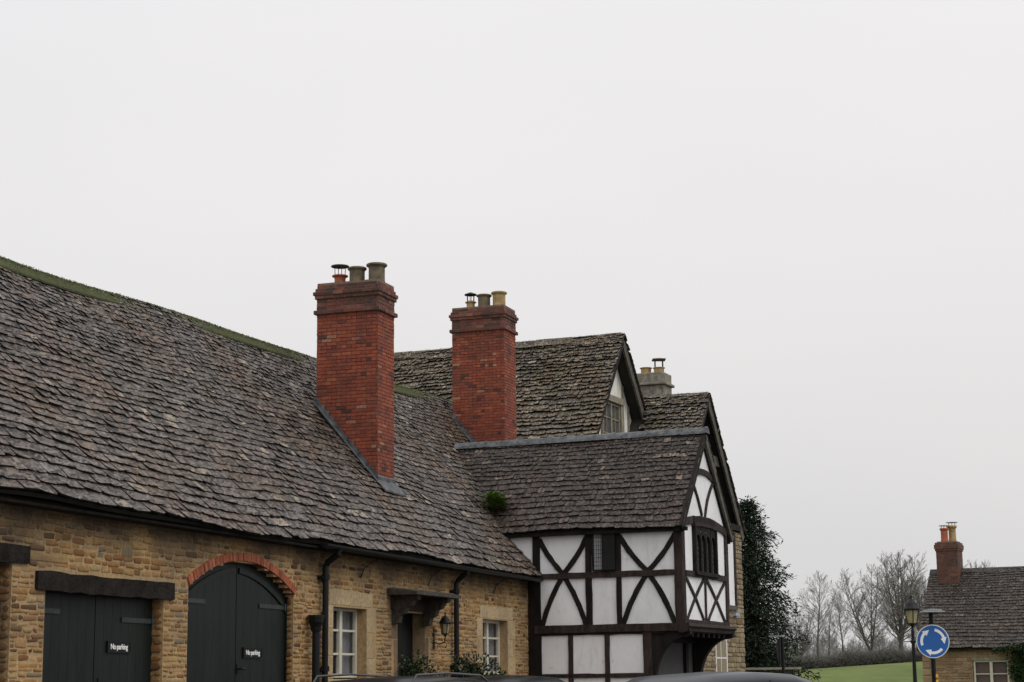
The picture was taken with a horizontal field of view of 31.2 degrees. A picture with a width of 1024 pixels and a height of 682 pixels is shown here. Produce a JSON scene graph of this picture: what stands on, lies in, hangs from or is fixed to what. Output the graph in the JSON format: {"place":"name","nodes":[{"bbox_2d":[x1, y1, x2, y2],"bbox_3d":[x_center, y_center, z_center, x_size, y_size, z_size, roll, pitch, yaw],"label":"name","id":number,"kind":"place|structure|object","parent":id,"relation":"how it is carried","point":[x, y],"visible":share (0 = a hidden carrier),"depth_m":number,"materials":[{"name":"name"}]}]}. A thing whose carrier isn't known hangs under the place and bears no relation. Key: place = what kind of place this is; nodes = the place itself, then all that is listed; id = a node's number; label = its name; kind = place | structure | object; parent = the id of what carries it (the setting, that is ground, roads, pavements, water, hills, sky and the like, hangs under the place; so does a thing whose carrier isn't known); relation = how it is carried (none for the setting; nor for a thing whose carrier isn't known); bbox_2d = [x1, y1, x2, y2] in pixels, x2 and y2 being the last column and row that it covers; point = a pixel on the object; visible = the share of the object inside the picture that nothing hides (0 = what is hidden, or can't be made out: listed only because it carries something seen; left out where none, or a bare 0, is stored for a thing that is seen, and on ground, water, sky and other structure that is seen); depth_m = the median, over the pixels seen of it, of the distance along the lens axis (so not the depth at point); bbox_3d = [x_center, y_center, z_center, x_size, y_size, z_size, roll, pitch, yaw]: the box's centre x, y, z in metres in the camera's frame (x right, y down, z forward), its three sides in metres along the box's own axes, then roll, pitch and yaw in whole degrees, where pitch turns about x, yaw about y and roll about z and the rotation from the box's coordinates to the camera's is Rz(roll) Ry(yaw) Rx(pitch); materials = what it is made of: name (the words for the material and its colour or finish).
{"place":"outdoors","nodes":[
{"label":"outdoors","id":0,"kind":"place"},
{"bbox_2d":[0,0,1023,656],"label":"sky","id":1,"kind":"structure","parent":0,"point":[811,210],"materials":[{"name":"white"}]},
{"bbox_2d":[394,332,745,671],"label":"gabled house","id":2,"kind":"structure","parent":0,"point":[583,385],"depth_m":41.06,"materials":[{"name":"stone"}]},
{"bbox_2d":[601,401,619,433],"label":"window","id":3,"kind":"structure","parent":2,"relation":"in","point":[611,420],"depth_m":40.30,"materials":[{"name":"white wood"}]},
{"bbox_2d":[715,639,727,671],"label":"window","id":4,"kind":"structure","parent":2,"relation":"in","point":[716,657],"depth_m":40.97,"materials":[{"name":"white paint"}]},
{"bbox_2d":[793,661,922,681],"bbox_3d":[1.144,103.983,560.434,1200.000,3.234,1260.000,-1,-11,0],"label":"ground","id":5,"kind":"structure","parent":0,"point":[897,672],"depth_m":124.58,"materials":[{"name":"green plant"}]},
{"bbox_2d":[0,255,542,681],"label":"stone house","id":6,"kind":"structure","parent":5,"relation":"on","point":[184,497],"depth_m":22.90,"materials":[{"name":"stone"}]},
{"bbox_2d":[42,591,94,681],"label":"door","id":7,"kind":"structure","parent":6,"relation":"in","point":[69,619],"depth_m":18.15,"materials":[{"name":"green paint"}]},
{"bbox_2d":[93,596,153,681],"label":"door","id":8,"kind":"structure","parent":6,"relation":"in","point":[116,619],"depth_m":19.10,"materials":[{"name":"green paint"}]},
{"bbox_2d":[106,641,130,652],"bbox_3d":[-4.071,3.168,18.993,0.017,0.120,0.450,-4,-11,19],"label":"parking sign","id":9,"kind":"object","parent":8,"relation":"attached to","point":[118,647],"visible":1,"depth_m":18.98,"materials":[{"name":"black metal"}]},
{"bbox_2d":[186,562,236,681],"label":"door","id":10,"kind":"structure","parent":6,"relation":"in","point":[212,607],"depth_m":20.88,"materials":[{"name":"green paint"}]},
{"bbox_2d":[235,563,285,681],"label":"door","id":11,"kind":"structure","parent":6,"relation":"in","point":[260,618],"depth_m":21.96,"materials":[{"name":"green paint"}]},
{"bbox_2d":[242,647,261,657],"bbox_3d":[-3.073,3.694,21.736,0.017,0.125,0.480,-4,-11,19],"label":"parking sign","id":12,"kind":"object","parent":11,"relation":"attached to","point":[251,652],"visible":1,"depth_m":21.71,"materials":[{"name":"black metal"}]},
{"bbox_2d":[333,608,356,677],"bbox_3d":[-2.315,3.981,24.245,0.116,0.920,1.070,-4,-11,19],"label":"window","id":13,"kind":"structure","parent":6,"relation":"in","point":[343,630],"depth_m":24.58,"materials":[{"name":"beige paint"}]},
{"bbox_2d":[397,614,412,675],"bbox_3d":[-1.623,5.111,26.098,0.040,2.470,1.020,-4,-11,19],"label":"door","id":14,"kind":"structure","parent":6,"relation":"in","point":[404,629],"depth_m":26.47,"materials":[{"name":"green paint"}]},
{"bbox_2d":[432,612,450,648],"bbox_3d":[-1.024,4.252,26.962,0.288,0.540,0.184,-8,-13,33],"label":"wall lantern","id":15,"kind":"object","parent":6,"relation":"attached to","point":[445,622],"depth_m":26.91,"materials":[{"name":"black metal"}]},
{"bbox_2d":[483,620,499,674],"bbox_3d":[-0.445,4.934,29.572,0.116,0.870,1.180,-4,-11,19],"label":"window","id":16,"kind":"structure","parent":6,"relation":"in","point":[489,638],"depth_m":29.97,"materials":[{"name":"beige paint"}]},
{"bbox_2d":[454,426,736,681],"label":"timber framed house","id":17,"kind":"structure","parent":5,"relation":"on","point":[621,541],"depth_m":31.09,"materials":[{"name":"black wood"}]},
{"bbox_2d":[477,487,510,513],"bbox_3d":[-0.289,2.816,31.979,0.685,0.574,0.723,-1,-11,0],"label":"roof fern","id":18,"kind":"object","parent":17,"relation":"on","point":[495,497],"visible":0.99,"depth_m":31.90,"materials":[{"name":"green plant"}]},
{"bbox_2d":[591,534,615,571],"bbox_3d":[1.535,3.531,30.792,0.397,0.660,0.206,-1,-11,0],"label":"window","id":19,"kind":"structure","parent":17,"relation":"in","point":[593,537],"depth_m":30.83,"materials":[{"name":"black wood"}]},
{"bbox_2d":[691,516,719,577],"bbox_3d":[3.302,3.536,31.440,0.578,0.990,1.263,-1,-11,2],"label":"window","id":20,"kind":"structure","parent":17,"relation":"in","point":[704,531],"depth_m":31.41,"materials":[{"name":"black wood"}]},
{"bbox_2d":[745,667,801,676],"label":"railing","id":21,"kind":"object","parent":5,"relation":"on","point":[770,668],"visible":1,"depth_m":41.31,"materials":[{"name":"black metal"}]},
{"bbox_2d":[739,495,822,681],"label":"conifer","id":22,"kind":"object","parent":5,"relation":"on","point":[758,651],"visible":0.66,"depth_m":66.91,"materials":[{"name":"green plant"}]},
{"bbox_2d":[785,601,823,657],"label":"bare tree","id":23,"kind":"object","parent":5,"relation":"on","point":[807,624],"visible":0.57,"depth_m":165.73,"materials":[{"name":"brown plant"}]},
{"bbox_2d":[798,570,839,656],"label":"bare tree","id":24,"kind":"object","parent":5,"relation":"on","point":[819,612],"visible":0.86,"depth_m":173.23,"materials":[{"name":"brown plant"}]},
{"bbox_2d":[818,610,840,655],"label":"bare tree","id":25,"kind":"object","parent":5,"relation":"on","point":[828,636],"visible":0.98,"depth_m":167.70,"materials":[{"name":"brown plant"}]},
{"bbox_2d":[826,589,852,651],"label":"bare tree","id":26,"kind":"object","parent":5,"relation":"on","point":[838,617],"visible":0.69,"depth_m":179.86,"materials":[{"name":"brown plant"}]},
{"bbox_2d":[764,625,915,657],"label":"thicket","id":27,"kind":"object","parent":5,"relation":"on","point":[837,649],"visible":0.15,"depth_m":200.40,"materials":[{"name":"plant"}]},
{"bbox_2d":[785,647,921,669],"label":"hedge","id":28,"kind":"object","parent":5,"relation":"on","point":[846,658],"visible":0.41,"depth_m":150.17,"materials":[{"name":"green plant"}]},
{"bbox_2d":[829,564,901,650],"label":"bare tree","id":29,"kind":"object","parent":5,"relation":"on","point":[867,623],"visible":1,"depth_m":175.58,"materials":[{"name":"grey plant"}]},
{"bbox_2d":[867,550,927,651],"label":"bare tree","id":30,"kind":"object","parent":5,"relation":"on","point":[903,595],"visible":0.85,"depth_m":182.70,"materials":[{"name":"grey plant"}]},
{"bbox_2d":[903,595,919,681],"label":"street lamp","id":31,"kind":"object","parent":5,"relation":"on","point":[911,608],"visible":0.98,"depth_m":51.31,"materials":[{"name":"black metal"}]},
{"bbox_2d":[904,574,927,639],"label":"bare tree","id":32,"kind":"object","parent":5,"relation":"on","point":[923,595],"visible":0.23,"depth_m":187.70,"materials":[{"name":"brown plant"}]},
{"bbox_2d":[916,522,1023,681],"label":"stone cottage","id":33,"kind":"structure","parent":5,"relation":"on","point":[980,616],"depth_m":59.34,"materials":[{"name":"brown stone"}]},
{"bbox_2d":[973,660,1009,681],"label":"window","id":34,"kind":"structure","parent":33,"relation":"in","point":[984,670],"depth_m":58.19,"materials":[{"name":"beige paint"}]},
{"bbox_2d":[991,642,1023,681],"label":"ivy","id":35,"kind":"object","parent":33,"relation":"attached to","point":[1016,672],"visible":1,"depth_m":57.64,"materials":[{"name":"green plant"}]},
{"bbox_2d":[965,560,992,567],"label":"bare tree","id":36,"kind":"object","parent":5,"relation":"on","point":[984,565],"visible":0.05,"depth_m":208.35,"materials":[{"name":"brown plant"}]},
{"label":"road","id":37,"kind":"structure","parent":0,"visible":0},
{"bbox_2d":[313,672,487,681],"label":"parked car","id":38,"kind":"object","parent":37,"relation":"on","point":[425,677],"visible":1,"depth_m":20.52,"materials":[{"name":"black paint"}]},
{"bbox_2d":[463,675,564,681],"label":"parked car","id":39,"kind":"object","parent":37,"relation":"on","point":[508,678],"visible":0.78,"depth_m":25.07,"materials":[{"name":"black paint"}]},
{"bbox_2d":[627,672,810,681],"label":"parked car","id":40,"kind":"object","parent":37,"relation":"on","point":[729,677],"visible":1,"depth_m":20.93,"materials":[{"name":"silver metal"}]},
{"bbox_2d":[769,635,785,673],"bbox_3d":[5.721,7.577,39.291,0.355,2.516,0.516,-1,-11,0],"label":"edge on sign","id":41,"kind":"object","parent":37,"relation":"on","point":[780,651],"visible":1,"depth_m":39.39,"materials":[{"name":"black metal"}]},
{"bbox_2d":[916,609,949,681],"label":"roundabout sign","id":42,"kind":"object","parent":37,"relation":"on","point":[932,641],"visible":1,"depth_m":32.55,"materials":[{"name":"blue metal"}]},
{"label":"pavement","id":43,"kind":"structure","parent":0,"visible":0},
{"bbox_2d":[389,649,436,675],"bbox_3d":[-1.326,5.139,24.736,0.755,1.962,0.773,-1,-11,0],"label":"shrub","id":44,"kind":"object","parent":43,"relation":"on","point":[409,669],"visible":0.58,"depth_m":24.81,"materials":[{"name":"green plant"}]},
{"bbox_2d":[439,651,506,677],"bbox_3d":[-0.568,5.533,26.893,1.189,1.961,1.188,-1,-11,0],"label":"shrub","id":45,"kind":"object","parent":43,"relation":"on","point":[467,667],"visible":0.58,"depth_m":26.93,"materials":[{"name":"green plant"}]}
]}

